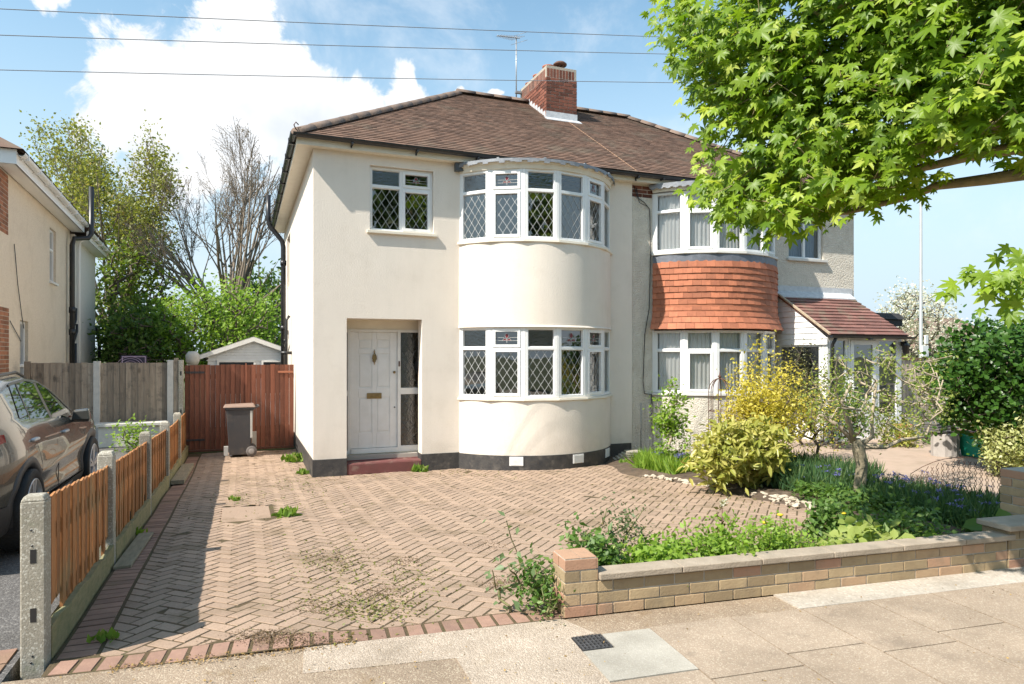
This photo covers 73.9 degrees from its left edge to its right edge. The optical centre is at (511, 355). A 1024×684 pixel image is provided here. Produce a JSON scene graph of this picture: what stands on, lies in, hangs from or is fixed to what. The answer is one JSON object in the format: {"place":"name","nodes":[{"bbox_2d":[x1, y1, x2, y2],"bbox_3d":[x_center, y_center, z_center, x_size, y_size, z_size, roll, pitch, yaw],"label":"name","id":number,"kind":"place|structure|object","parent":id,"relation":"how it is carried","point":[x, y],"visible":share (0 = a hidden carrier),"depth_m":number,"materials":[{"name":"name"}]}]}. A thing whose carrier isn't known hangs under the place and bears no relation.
{"place":"outdoors","nodes":[
{"label":"outdoors","id":0,"kind":"place"},
{"bbox_2d":[0,447,131,683],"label":"neighbour drive","id":1,"kind":"structure","parent":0,"point":[10,600],"depth_m":4.60,"materials":[{"name":"concrete"}]},
{"bbox_2d":[0,648,17,671],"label":"edging bricks","id":2,"kind":"object","parent":1,"relation":"on","point":[6,656],"visible":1,"depth_m":3.80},
{"bbox_2d":[0,371,98,550],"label":"parked car","id":3,"kind":"object","parent":1,"relation":"on","point":[49,442],"visible":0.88,"depth_m":6.32,"materials":[{"name":"brown metal"}]},
{"bbox_2d":[24,358,183,440],"bbox_3d":[-7.709,1.010,12.944,2.635,1.940,0.154,0,0,-22],"label":"tall fence","id":4,"kind":"object","parent":1,"relation":"on","point":[152,391],"visible":0.56,"depth_m":13.02,"materials":[{"name":"wood"}]},
{"bbox_2d":[185,363,293,452],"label":"side gate","id":5,"kind":"structure","parent":4,"relation":"attached to","point":[262,386],"depth_m":13.88,"materials":[{"name":"wood"}]},
{"bbox_2d":[99,413,156,452],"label":"green shrub","id":6,"kind":"object","parent":1,"relation":"on","point":[138,431],"visible":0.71,"depth_m":11.93,"materials":[{"name":"green plant"}]},
{"bbox_2d":[95,420,166,447],"bbox_3d":[-7.104,1.460,12.713,1.150,0.440,0.370,0,0,-22],"label":"planter","id":7,"kind":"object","parent":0,"point":[103,430],"depth_m":12.50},
{"bbox_2d":[113,404,294,454],"bbox_3d":[-8.268,1.975,20.883,18.000,0.110,15.080,0,0,-22],"label":"back garden","id":8,"kind":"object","parent":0,"point":[228,448],"depth_m":14.12,"materials":[{"name":"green plant"}]},
{"bbox_2d":[18,109,131,299],"bbox_3d":[-16.798,-3.473,25.456,5.014,11.321,5.097,0,0,-22],"label":"leafy tree","id":9,"kind":"object","parent":8,"relation":"on","point":[99,162],"visible":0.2,"depth_m":25.38,"materials":[{"name":"green plant"}]},
{"bbox_2d":[35,109,196,411],"bbox_3d":[-14.079,-3.233,23.602,5.941,10.843,5.719,0,0,-22],"label":"leafy tree","id":10,"kind":"object","parent":8,"relation":"on","point":[129,203],"visible":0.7,"depth_m":23.31,"materials":[{"name":"green plant"}]},
{"bbox_2d":[118,355,146,362],"bbox_3d":[-7.989,0.983,14.304,0.562,1.993,0.099,0,0,-22],"label":"sign board","id":11,"kind":"object","parent":8,"relation":"on","point":[133,359],"visible":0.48,"depth_m":14.28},
{"bbox_2d":[87,288,185,372],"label":"dark shrub","id":12,"kind":"object","parent":8,"relation":"on","point":[130,339],"visible":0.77,"depth_m":19.44,"materials":[{"name":"green plant"}]},
{"bbox_2d":[95,219,191,362],"bbox_3d":[-12.313,-1.253,22.495,3.730,6.949,4.574,0,0,-22],"label":"leafy tree","id":13,"kind":"object","parent":8,"relation":"on","point":[118,280],"visible":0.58,"depth_m":21.80,"materials":[{"name":"green plant"}]},
{"bbox_2d":[112,115,282,344],"bbox_3d":[-10.409,-3.205,23.629,6.236,10.787,6.228,0,0,32],"label":"bare tree","id":14,"kind":"object","parent":8,"relation":"on","point":[243,269],"visible":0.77,"depth_m":24.32,"materials":[{"name":"grey plant"}]},
{"bbox_2d":[138,268,280,381],"bbox_3d":[-9.092,-0.298,21.386,5.002,5.054,3.821,0,0,-22],"label":"green bush","id":15,"kind":"object","parent":8,"relation":"on","point":[255,315],"visible":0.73,"depth_m":20.73,"materials":[{"name":"green plant"}]},
{"bbox_2d":[189,256,280,362],"bbox_3d":[-10.810,-1.155,27.956,4.926,6.760,6.100,0,0,-30],"label":"dark shrub","id":16,"kind":"object","parent":8,"relation":"on","point":[268,281],"visible":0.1,"depth_m":27.48,"materials":[{"name":"green plant"}]},
{"bbox_2d":[200,337,280,426],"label":"clapboard garage","id":17,"kind":"structure","parent":8,"relation":"on","point":[224,355],"depth_m":18.56,"materials":[{"name":"white paint"}]},
{"bbox_2d":[217,360,255,395],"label":"window","id":18,"kind":"structure","parent":17,"relation":"in","point":[219,362],"depth_m":18.51,"materials":[{"name":"white paint"}]},
{"bbox_2d":[0,69,676,82],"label":"overhead wire","id":19,"kind":"object","parent":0,"point":[316,76],"visible":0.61,"depth_m":8.84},
{"bbox_2d":[0,8,677,37],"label":"overhead wire","id":20,"kind":"object","parent":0,"point":[309,22],"visible":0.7,"depth_m":8.43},
{"bbox_2d":[0,35,678,54],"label":"overhead wire","id":21,"kind":"object","parent":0,"point":[311,44],"visible":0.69,"depth_m":8.62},
{"bbox_2d":[1,596,796,683],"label":"pavement","id":22,"kind":"structure","parent":0,"point":[280,668],"depth_m":3.66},
{"bbox_2d":[302,619,610,683],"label":"concrete apron","id":23,"kind":"object","parent":22,"relation":"on","point":[494,652],"visible":0.94,"depth_m":3.83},
{"bbox_2d":[60,584,1022,683],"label":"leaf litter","id":24,"kind":"object","parent":22,"relation":"on","point":[178,661],"visible":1,"depth_m":3.78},
{"bbox_2d":[571,634,612,650],"bbox_3d":[0.469,1.687,3.990,0.190,0.026,0.205,0,0,-16],"label":"drain grate","id":25,"kind":"object","parent":22,"relation":"on","point":[589,642],"visible":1,"depth_m":3.98,"materials":[{"name":"black metal"}]},
{"bbox_2d":[583,628,697,682],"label":"pale slab","id":26,"kind":"structure","parent":22,"relation":"on","point":[649,652],"depth_m":3.78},
{"bbox_2d":[553,467,1023,617],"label":"garden wall","id":27,"kind":"structure","parent":22,"relation":"on","point":[995,543],"depth_m":4.82,"materials":[{"name":"brick"}]},
{"bbox_2d":[611,582,1023,683],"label":"paving slabs","id":28,"kind":"structure","parent":22,"relation":"on","point":[903,640],"depth_m":3.97,"materials":[{"name":"concrete"}]},
{"bbox_2d":[639,0,1023,328],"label":"maple tree","id":29,"kind":"object","parent":22,"relation":"on","point":[934,76],"visible":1,"depth_m":4.08,"materials":[{"name":"green plant"}]},
{"bbox_2d":[774,567,1023,608],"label":"cement strip","id":30,"kind":"object","parent":22,"relation":"on","point":[845,594],"visible":0.8,"depth_m":4.91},
{"bbox_2d":[41,449,815,676],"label":"block paved drive","id":31,"kind":"structure","parent":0,"point":[180,589],"depth_m":6.30,"materials":[{"name":"brick"}]},
{"bbox_2d":[86,627,119,643],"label":"weed tuft","id":32,"kind":"object","parent":31,"relation":"on","point":[102,635],"visible":1,"depth_m":4.06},
{"bbox_2d":[113,532,153,569],"bbox_3d":[-3.413,1.749,6.161,0.130,0.055,1.272,0,0,-20],"label":"loose plank","id":33,"kind":"object","parent":31,"relation":"on","point":[131,553],"visible":1,"depth_m":6.03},
{"bbox_2d":[171,463,193,484],"bbox_3d":[-5.302,1.889,10.974,0.180,0.090,1.912,0,0,-21],"label":"loose plank","id":34,"kind":"object","parent":31,"relation":"on","point":[181,475],"visible":1,"depth_m":10.67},
{"bbox_2d":[223,403,258,456],"bbox_3d":[-5.276,1.435,13.274,0.648,1.000,0.580,0,0,-22],"label":"wheelie bin","id":35,"kind":"object","parent":31,"relation":"on","point":[239,416],"visible":1,"depth_m":13.05,"materials":[{"name":"grey plastic"}]},
{"bbox_2d":[271,505,302,518],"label":"weed tuft","id":36,"kind":"object","parent":31,"relation":"on","point":[287,511],"visible":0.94,"depth_m":7.66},
{"bbox_2d":[200,534,551,647],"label":"soil crumbs","id":37,"kind":"object","parent":31,"relation":"on","point":[255,634],"visible":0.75,"depth_m":4.51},
{"bbox_2d":[179,465,801,644],"bbox_3d":[-1.171,1.819,9.987,7.089,0.313,11.337,0,0,-22],"label":"moss","id":38,"kind":"object","parent":31,"relation":"on","point":[362,601],"visible":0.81,"depth_m":5.07,"materials":[{"name":"green plant"}]},
{"bbox_2d":[482,510,547,612],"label":"leggy weed","id":39,"kind":"object","parent":31,"relation":"on","point":[501,590],"visible":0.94,"depth_m":4.48,"materials":[{"name":"green plant"}]},
{"bbox_2d":[506,541,558,612],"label":"bushy weed","id":40,"kind":"object","parent":31,"relation":"on","point":[526,573],"visible":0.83,"depth_m":4.49,"materials":[{"name":"green plant"}]},
{"bbox_2d":[522,564,575,624],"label":"bushy weed","id":41,"kind":"object","parent":31,"relation":"on","point":[550,607],"visible":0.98,"depth_m":4.37,"materials":[{"name":"green plant"}]},
{"bbox_2d":[0,0,1023,353],"label":"sky","id":42,"kind":"structure","parent":0,"point":[961,226],"materials":[{"name":"blue"}]},
{"bbox_2d":[69,360,993,674],"bbox_3d":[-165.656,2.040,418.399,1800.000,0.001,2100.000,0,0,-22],"label":"ground","id":43,"kind":"structure","parent":0,"point":[571,618],"depth_m":5.56,"materials":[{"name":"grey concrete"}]},
{"bbox_2d":[0,137,110,377],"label":"yellow house","id":44,"kind":"structure","parent":43,"relation":"on","point":[52,245],"depth_m":14.21,"materials":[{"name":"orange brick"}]},
{"bbox_2d":[20,321,24,377],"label":"window","id":45,"kind":"structure","parent":44,"relation":"in","point":[22,330],"depth_m":13.21,"materials":[{"name":"white plastic"}]},
{"bbox_2d":[20,412,187,679],"bbox_3d":[-4.529,1.401,8.562,0.122,1.277,10.465,0,0,-22],"label":"garden fence","id":46,"kind":"object","parent":43,"relation":"on","point":[77,537],"visible":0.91,"depth_m":4.65,"materials":[{"name":"wood"}]},
{"bbox_2d":[266,32,639,477],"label":"rendered house","id":47,"kind":"structure","parent":43,"relation":"on","point":[454,295],"depth_m":11.56,"materials":[{"name":"white paint"}]},
{"bbox_2d":[351,332,396,448],"bbox_3d":[-2.346,0.578,11.575,0.784,1.963,0.088,0,0,-22],"label":"front door","id":48,"kind":"structure","parent":47,"relation":"in","point":[373,354],"depth_m":11.56,"materials":[{"name":"white paint"}]},
{"bbox_2d":[370,166,431,233],"bbox_3d":[-1.858,-2.585,11.389,1.060,1.060,0.084,0,0,-22],"label":"window","id":49,"kind":"structure","parent":47,"relation":"in","point":[402,188],"depth_m":11.37,"materials":[{"name":"white plastic"}]},
{"bbox_2d":[461,327,487,397],"bbox_3d":[-0.626,0.110,11.564,0.531,1.190,0.070,0,0,28],"label":"window","id":50,"kind":"structure","parent":47,"relation":"in","point":[463,347],"depth_m":11.58,"materials":[{"name":"white plastic"}]},
{"bbox_2d":[461,170,487,241],"bbox_3d":[-0.626,-2.535,11.564,0.531,1.170,0.070,0,0,28],"label":"window","id":51,"kind":"structure","parent":47,"relation":"in","point":[479,192],"depth_m":11.58,"materials":[{"name":"white plastic"}]},
{"bbox_2d":[491,327,521,397],"bbox_3d":[-0.087,0.110,11.383,0.531,1.190,0.084,0,0,8],"label":"window","id":52,"kind":"structure","parent":47,"relation":"in","point":[495,348],"depth_m":11.36,"materials":[{"name":"white plastic"}]},
{"bbox_2d":[491,168,521,238],"bbox_3d":[-0.087,-2.535,11.383,0.531,1.170,0.084,0,0,8],"label":"window","id":53,"kind":"structure","parent":47,"relation":"in","point":[495,190],"depth_m":11.35,"materials":[{"name":"white plastic"}]},
{"bbox_2d":[526,327,555,397],"bbox_3d":[0.481,0.110,11.408,0.531,1.190,0.070,0,0,-12],"label":"window","id":54,"kind":"structure","parent":47,"relation":"in","point":[553,347],"depth_m":11.39,"materials":[{"name":"white plastic"}]},
{"bbox_2d":[526,169,555,239],"bbox_3d":[0.481,-2.535,11.408,0.531,1.170,0.070,0,0,-12],"label":"window","id":55,"kind":"structure","parent":47,"relation":"in","point":[534,190],"depth_m":11.39,"materials":[{"name":"white plastic"}]},
{"bbox_2d":[559,327,584,397],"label":"window","id":56,"kind":"structure","parent":47,"relation":"in","point":[582,330],"depth_m":11.64,"materials":[{"name":"white plastic"}]},
{"bbox_2d":[559,171,584,242],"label":"window","id":57,"kind":"structure","parent":47,"relation":"in","point":[582,177],"depth_m":11.65,"materials":[{"name":"white plastic"}]},
{"bbox_2d":[587,328,602,396],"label":"window","id":58,"kind":"structure","parent":47,"relation":"in","point":[598,348],"depth_m":12.01,"materials":[{"name":"white plastic"}]},
{"bbox_2d":[587,176,602,245],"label":"window","id":59,"kind":"structure","parent":47,"relation":"in","point":[593,198],"depth_m":12.01,"materials":[{"name":"white plastic"}]},
{"bbox_2d":[604,329,609,394],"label":"window","id":60,"kind":"structure","parent":47,"relation":"in","point":[606,332],"depth_m":12.63,"materials":[{"name":"white plastic"}]},
{"bbox_2d":[604,183,609,249],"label":"window","id":61,"kind":"structure","parent":47,"relation":"in","point":[606,190],"depth_m":12.63,"materials":[{"name":"white plastic"}]},
{"bbox_2d":[514,107,914,454],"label":"pebbledashed house","id":62,"kind":"structure","parent":43,"relation":"on","point":[714,289],"depth_m":13.11,"materials":[{"name":"white concrete"}]},
{"bbox_2d":[655,330,682,392],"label":"window","id":63,"kind":"structure","parent":62,"relation":"in","point":[657,350],"depth_m":12.96,"materials":[{"name":"white plastic"}]},
{"bbox_2d":[655,192,682,252],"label":"window","id":64,"kind":"structure","parent":62,"relation":"in","point":[680,210],"depth_m":12.98,"materials":[{"name":"white plastic"}]},
{"bbox_2d":[685,330,714,393],"bbox_3d":[3.539,0.110,12.819,0.531,1.190,0.084,0,0,8],"label":"window","id":65,"kind":"structure","parent":62,"relation":"in","point":[711,351],"depth_m":12.79,"materials":[{"name":"white plastic"}]},
{"bbox_2d":[685,190,714,250],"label":"window","id":66,"kind":"structure","parent":62,"relation":"in","point":[687,214],"depth_m":12.80,"materials":[{"name":"white plastic"}]},
{"bbox_2d":[659,333,769,390],"bbox_3d":[4.223,0.100,13.308,2.680,1.160,0.750,0,0,-22],"label":"net curtain","id":67,"kind":"object","parent":62,"relation":"hanging from","point":[669,364],"visible":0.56,"depth_m":12.94,"materials":[{"name":"fabric"}]},
{"bbox_2d":[659,193,769,250],"bbox_3d":[4.223,-2.560,13.308,2.680,1.120,0.750,0,0,-22],"label":"net curtain","id":68,"kind":"object","parent":62,"relation":"hanging from","point":[669,231],"visible":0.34,"depth_m":12.99,"materials":[{"name":"fabric"}]},
{"bbox_2d":[717,330,742,393],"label":"window","id":69,"kind":"structure","parent":62,"relation":"in","point":[740,332],"depth_m":12.81,"materials":[{"name":"white plastic"}]},
{"bbox_2d":[717,199,742,250],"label":"window","id":70,"kind":"structure","parent":62,"relation":"in","point":[718,235],"depth_m":12.84,"materials":[{"name":"white plastic"}]},
{"bbox_2d":[746,330,763,392],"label":"window","id":71,"kind":"structure","parent":62,"relation":"in","point":[761,333],"depth_m":13.15,"materials":[{"name":"white plastic"}]},
{"bbox_2d":[766,331,774,389],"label":"window","id":72,"kind":"structure","parent":62,"relation":"in","point":[772,341],"depth_m":13.57,"materials":[{"name":"white plastic"}]},
{"bbox_2d":[789,221,813,257],"bbox_3d":[6.189,-2.585,14.722,0.868,1.030,0.043,0,0,-22],"label":"blue curtain","id":73,"kind":"object","parent":62,"relation":"hanging from","point":[794,250],"visible":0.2,"depth_m":14.81,"materials":[{"name":"fabric"}]},
{"bbox_2d":[789,223,820,259],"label":"window","id":74,"kind":"structure","parent":62,"relation":"in","point":[803,225],"depth_m":14.73,"materials":[{"name":"white plastic"}]},
{"bbox_2d":[848,338,876,439],"bbox_3d":[6.896,0.685,13.373,0.762,2.089,0.110,0,0,-22],"label":"porch door","id":75,"kind":"structure","parent":62,"relation":"in","point":[851,341],"depth_m":13.38,"materials":[{"name":"white plastic"}]},
{"bbox_2d":[777,464,1000,530],"bbox_3d":[4.444,1.709,7.870,1.764,0.707,3.753,0,0,-22],"label":"bluebell","id":76,"kind":"object","parent":43,"relation":"on","point":[949,495],"depth_m":7.36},
{"bbox_2d":[875,313,904,325],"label":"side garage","id":77,"kind":"structure","parent":43,"relation":"on","point":[895,319],"depth_m":16.80,"materials":[{"name":"grey paint"}]},
{"bbox_2d":[874,276,972,359],"bbox_3d":[20.765,-0.959,34.508,11.268,6.380,4.490,0,0,-32],"label":"blossom tree","id":78,"kind":"object","parent":43,"relation":"on","point":[908,297],"visible":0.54,"depth_m":33.13,"materials":[{"name":"white plant"}]},
{"bbox_2d":[918,163,928,357],"bbox_3d":[12.245,-2.155,20.968,1.355,8.270,0.257,0,0,-22],"label":"lamp post","id":79,"kind":"object","parent":43,"relation":"on","point":[922,348],"visible":0.41,"depth_m":21.13,"materials":[{"name":"metal"}]},
{"bbox_2d":[901,317,1006,359],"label":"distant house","id":80,"kind":"structure","parent":43,"relation":"on","point":[947,323],"depth_m":66.79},
{"bbox_2d":[605,456,968,557],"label":"garden soil","id":81,"kind":"structure","parent":0,"point":[640,472],"depth_m":9.04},
{"bbox_2d":[543,512,627,583],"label":"leafy plant","id":82,"kind":"object","parent":81,"relation":"on","point":[602,552],"visible":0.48,"depth_m":4.86,"materials":[{"name":"green plant"}]},
{"bbox_2d":[575,492,654,563],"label":"arching plant","id":83,"kind":"object","parent":81,"relation":"on","point":[625,526],"visible":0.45,"depth_m":5.13,"materials":[{"name":"green plant"}]},
{"bbox_2d":[612,522,707,586],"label":"leafy plant","id":84,"kind":"object","parent":81,"relation":"on","point":[655,550],"visible":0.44,"depth_m":4.95,"materials":[{"name":"green plant"}]},
{"bbox_2d":[621,446,698,474],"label":"bluebell leaves","id":85,"kind":"object","parent":81,"relation":"on","point":[657,462],"visible":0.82,"depth_m":10.74,"materials":[{"name":"green plant"}]},
{"bbox_2d":[640,403,685,450],"bbox_3d":[2.797,1.380,12.597,0.851,1.000,0.023,0,0,24],"label":"wire netting","id":86,"kind":"object","parent":81,"relation":"on","point":[641,426],"visible":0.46,"depth_m":12.76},
{"bbox_2d":[643,374,695,459],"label":"slender shrub","id":87,"kind":"object","parent":81,"relation":"on","point":[670,425],"visible":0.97,"depth_m":10.78,"materials":[{"name":"green plant"}]},
{"bbox_2d":[708,371,730,432],"bbox_3d":[3.325,1.060,10.889,0.354,1.640,0.353,0,0,-22],"label":"garden obelisk","id":88,"kind":"object","parent":81,"relation":"on","point":[719,378],"visible":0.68,"depth_m":10.91,"materials":[{"name":"metal"}]},
{"bbox_2d":[655,509,787,557],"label":"leafy plant","id":89,"kind":"object","parent":81,"relation":"on","point":[715,543],"visible":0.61,"depth_m":5.15,"materials":[{"name":"green plant"}]},
{"bbox_2d":[676,412,795,495],"bbox_3d":[2.958,1.342,9.109,1.693,1.187,1.344,0,0,-22],"label":"aucuba bush","id":90,"kind":"object","parent":81,"relation":"on","point":[740,453],"visible":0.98,"depth_m":8.88,"materials":[{"name":"yellow plant"}]},
{"bbox_2d":[525,525,972,611],"bbox_3d":[2.354,1.641,5.482,4.578,0.242,0.905,0,0,-16],"label":"ground cover","id":91,"kind":"object","parent":81,"relation":"on","point":[815,536],"visible":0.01,"depth_m":5.60,"materials":[{"name":"green plant"}]},
{"bbox_2d":[706,330,823,462],"bbox_3d":[3.741,0.767,10.059,1.745,2.311,1.538,0,0,12],"label":"golden shrub","id":92,"kind":"object","parent":81,"relation":"on","point":[744,408],"visible":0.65,"depth_m":9.90,"materials":[{"name":"yellow plant"}]},
{"bbox_2d":[737,507,830,552],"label":"leafy plant","id":93,"kind":"object","parent":81,"relation":"on","point":[782,537],"visible":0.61,"depth_m":5.29,"materials":[{"name":"green plant"}]},
{"bbox_2d":[782,338,836,446],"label":"dusky shrub","id":94,"kind":"object","parent":81,"relation":"on","point":[806,380],"visible":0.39,"depth_m":12.39,"materials":[{"name":"green plant"}]},
{"bbox_2d":[768,373,851,456],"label":"golden shrub","id":95,"kind":"object","parent":81,"relation":"on","point":[815,435],"visible":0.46,"depth_m":10.62,"materials":[{"name":"green plant"}]},
{"bbox_2d":[760,449,888,492],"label":"bluebell leaves","id":96,"kind":"object","parent":81,"relation":"on","point":[807,461],"visible":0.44,"depth_m":9.08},
{"bbox_2d":[795,491,860,540],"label":"nettle plant","id":97,"kind":"object","parent":81,"relation":"on","point":[825,517],"visible":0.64,"depth_m":6.13,"materials":[{"name":"green plant"}]},
{"bbox_2d":[788,468,897,513],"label":"ground cover","id":98,"kind":"object","parent":81,"relation":"on","point":[816,488],"visible":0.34,"depth_m":7.87,"materials":[{"name":"green plant"}]},
{"bbox_2d":[816,375,877,448],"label":"green shrub","id":99,"kind":"object","parent":81,"relation":"on","point":[863,424],"visible":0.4,"depth_m":12.03,"materials":[{"name":"green plant"}]},
{"bbox_2d":[809,514,915,546],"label":"broad leaf plant","id":100,"kind":"object","parent":81,"relation":"on","point":[859,532],"visible":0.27,"depth_m":5.45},
{"bbox_2d":[795,338,968,492],"bbox_3d":[4.611,0.787,8.217,3.346,2.011,1.149,0,0,-22],"label":"pruned tree","id":101,"kind":"object","parent":81,"relation":"on","point":[859,446],"visible":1,"depth_m":8.03,"materials":[{"name":"green plant"}]},
{"bbox_2d":[777,478,999,522],"bbox_3d":[4.461,1.651,7.850,1.486,0.404,3.567,0,0,-22],"label":"ground cover","id":102,"kind":"object","parent":81,"relation":"on","point":[927,504],"visible":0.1,"depth_m":7.08,"materials":[{"name":"green plant"}]},
{"bbox_2d":[868,414,923,447],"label":"variegated bush","id":103,"kind":"object","parent":81,"relation":"on","point":[902,443],"visible":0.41,"depth_m":12.39,"materials":[{"name":"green plant"}]},
{"bbox_2d":[845,492,958,538],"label":"leafy plant","id":104,"kind":"object","parent":81,"relation":"on","point":[901,514],"visible":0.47,"depth_m":5.70,"materials":[{"name":"green plant"}]},
{"bbox_2d":[901,358,971,427],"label":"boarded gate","id":105,"kind":"structure","parent":81,"relation":"on","point":[907,392],"depth_m":15.04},
{"bbox_2d":[911,457,1011,494],"bbox_3d":[5.250,1.300,7.456,0.099,0.960,1.813,0,0,-29],"label":"wire fence","id":106,"kind":"object","parent":81,"relation":"on","point":[964,474],"visible":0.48,"depth_m":7.71,"materials":[{"name":"metal"}]},
{"bbox_2d":[909,304,1023,455],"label":"dark hedge shrub","id":107,"kind":"object","parent":81,"relation":"on","point":[988,386],"visible":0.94,"depth_m":9.51,"materials":[{"name":"green plant"}]},
{"bbox_2d":[963,508,1010,531],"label":"broad leaf plant","id":108,"kind":"object","parent":81,"relation":"on","point":[971,524],"visible":0.03,"depth_m":6.08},
{"bbox_2d":[971,406,1023,475],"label":"variegated bush","id":109,"kind":"object","parent":81,"relation":"on","point":[1001,450],"visible":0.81,"depth_m":9.24,"materials":[{"name":"yellow plant"}]},
{"bbox_2d":[778,428,1022,496],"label":"path","id":110,"kind":"structure","parent":0,"point":[902,460],"depth_m":10.56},
{"bbox_2d":[920,421,959,456],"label":"potted plant","id":111,"kind":"object","parent":110,"relation":"on","point":[948,445],"visible":0.61,"depth_m":11.14,"materials":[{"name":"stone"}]},
{"bbox_2d":[954,429,1006,457],"bbox_3d":[7.705,1.435,11.128,0.680,0.430,0.660,0,0,-22],"label":"recycling box","id":112,"kind":"object","parent":110,"relation":"on","point":[968,447],"visible":0.17,"depth_m":11.13,"materials":[{"name":"green plastic"}]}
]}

